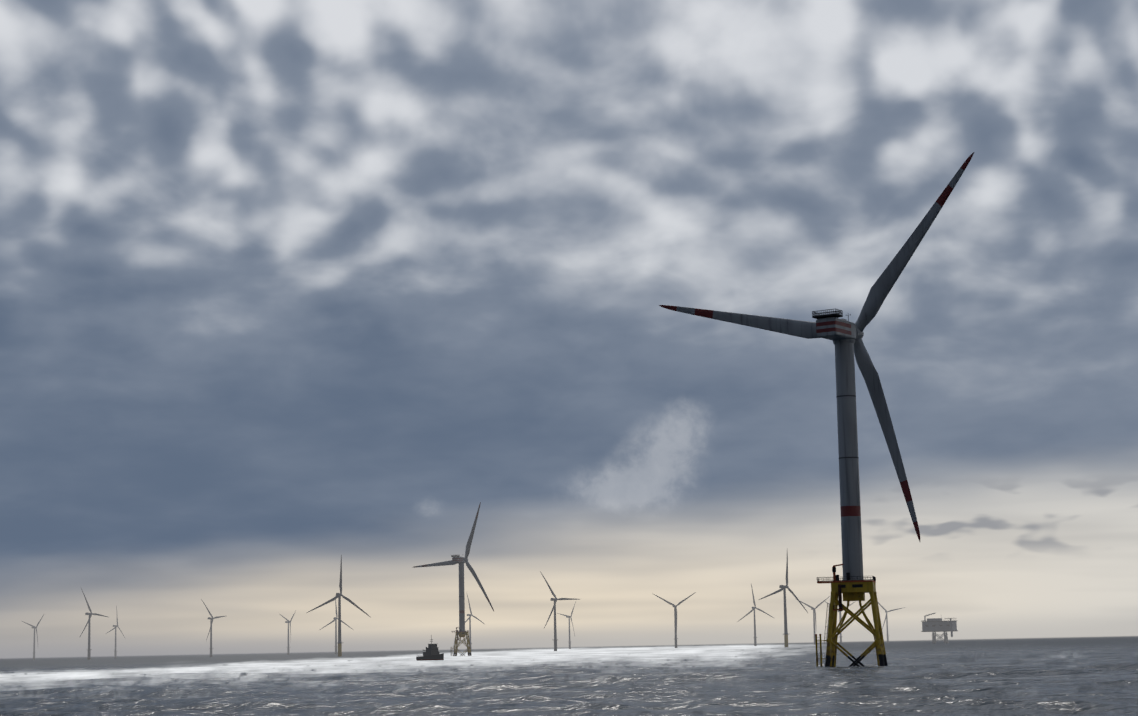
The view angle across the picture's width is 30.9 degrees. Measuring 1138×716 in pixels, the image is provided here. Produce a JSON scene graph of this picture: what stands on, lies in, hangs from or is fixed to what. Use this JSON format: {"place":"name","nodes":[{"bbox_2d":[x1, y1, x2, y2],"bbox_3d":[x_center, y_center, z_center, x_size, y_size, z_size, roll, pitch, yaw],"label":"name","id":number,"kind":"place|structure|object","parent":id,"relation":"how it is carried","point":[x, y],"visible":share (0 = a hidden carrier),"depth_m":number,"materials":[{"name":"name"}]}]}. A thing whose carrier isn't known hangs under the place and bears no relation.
{"place":"outdoors","nodes":[
{"label":"outdoors","id":0,"kind":"place"},
{"bbox_2d":[0,635,1137,715],"bbox_3d":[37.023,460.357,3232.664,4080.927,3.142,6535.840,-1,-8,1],"label":"sea","id":1,"kind":"structure","parent":0,"point":[1070,676],"depth_m":404.53,"materials":[{"name":"grey liquid"}]},
{"bbox_2d":[22,616,42,659],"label":"wind turbine","id":2,"kind":"object","parent":1,"relation":"on","point":[34,627],"visible":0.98,"depth_m":5714.82,"materials":[{"name":"grey paint"}]},
{"bbox_2d":[79,588,107,659],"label":"wind turbine","id":3,"kind":"object","parent":1,"relation":"on","point":[89,649],"visible":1,"depth_m":4038.45,"materials":[{"name":"grey paint"}]},
{"bbox_2d":[107,606,124,657],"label":"wind turbine","id":4,"kind":"object","parent":1,"relation":"on","point":[115,652],"visible":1,"depth_m":5595.89,"materials":[{"name":"grey paint"}]},
{"bbox_2d":[201,599,224,656],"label":"wind turbine","id":5,"kind":"object","parent":1,"relation":"on","point":[211,622],"visible":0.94,"depth_m":4517.11,"materials":[{"name":"grey paint"}]},
{"bbox_2d":[280,611,295,654],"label":"wind turbine","id":6,"kind":"object","parent":1,"relation":"on","point":[288,621],"visible":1,"depth_m":5762.97,"materials":[{"name":"grey paint"}]},
{"bbox_2d":[320,599,351,653],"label":"wind turbine","id":7,"kind":"object","parent":1,"relation":"on","point":[335,620],"visible":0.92,"depth_m":5163.44,"materials":[{"name":"grey paint"}]},
{"bbox_2d":[307,555,369,655],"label":"wind turbine","id":8,"kind":"object","parent":1,"relation":"on","point":[338,595],"visible":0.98,"depth_m":2830.31,"materials":[{"name":"grey paint"}]},
{"bbox_2d":[416,635,443,660],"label":"boat","id":9,"kind":"object","parent":1,"relation":"on","point":[431,652],"visible":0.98,"depth_m":1358.65,"materials":[{"name":"grey paint"}]},
{"bbox_2d":[414,502,493,655],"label":"wind turbine","id":10,"kind":"object","parent":1,"relation":"on","point":[460,561],"visible":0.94,"depth_m":2099.13,"materials":[{"name":"grey paint"}]},
{"bbox_2d":[465,591,483,650],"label":"wind turbine","id":11,"kind":"object","parent":1,"relation":"on","point":[469,618],"visible":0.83,"depth_m":5190.83,"materials":[{"name":"grey paint"}]},
{"bbox_2d":[540,571,579,650],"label":"wind turbine","id":12,"kind":"object","parent":1,"relation":"on","point":[555,599],"visible":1,"depth_m":3480.09,"materials":[{"name":"grey paint"}]},
{"bbox_2d":[557,601,575,648],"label":"wind turbine","id":13,"kind":"object","parent":1,"relation":"on","point":[567,616],"visible":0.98,"depth_m":5904.07,"materials":[{"name":"grey paint"}]},
{"bbox_2d":[652,592,695,647],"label":"wind turbine","id":14,"kind":"object","parent":1,"relation":"on","point":[675,616],"visible":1,"depth_m":4187.30,"materials":[{"name":"grey paint"}]},
{"bbox_2d":[739,584,773,645],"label":"wind turbine","id":15,"kind":"object","parent":1,"relation":"on","point":[755,641],"visible":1,"depth_m":4763.80,"materials":[{"name":"grey paint"}]},
{"bbox_2d":[759,552,807,646],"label":"wind turbine","id":16,"kind":"object","parent":1,"relation":"on","point":[783,588],"visible":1,"depth_m":2938.12,"materials":[{"name":"grey paint"}]},
{"bbox_2d":[796,596,829,644],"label":"wind turbine","id":17,"kind":"object","parent":1,"relation":"on","point":[814,615],"visible":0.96,"depth_m":5121.70,"materials":[{"name":"grey paint"}]},
{"bbox_2d":[659,152,973,666],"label":"wind turbine","id":18,"kind":"object","parent":1,"relation":"on","point":[845,336],"visible":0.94,"depth_m":596.54,"materials":[{"name":"grey paint"}]},
{"bbox_2d":[823,600,855,643],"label":"wind turbine","id":19,"kind":"object","parent":1,"relation":"on","point":[839,621],"visible":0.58,"depth_m":5518.14,"materials":[{"name":"grey paint"}]},
{"bbox_2d":[878,602,905,642],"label":"wind turbine","id":20,"kind":"object","parent":1,"relation":"on","point":[886,618],"visible":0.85,"depth_m":6215.21,"materials":[{"name":"grey paint"}]},
{"bbox_2d":[921,613,957,643],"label":"offshore platform","id":21,"kind":"structure","parent":1,"relation":"in","point":[933,625],"depth_m":3470.84,"materials":[{"name":"grey paint"}]},
{"bbox_2d":[0,0,1137,657],"label":"sky","id":22,"kind":"structure","parent":0,"point":[288,288],"materials":[{"name":"grey"}]}
]}

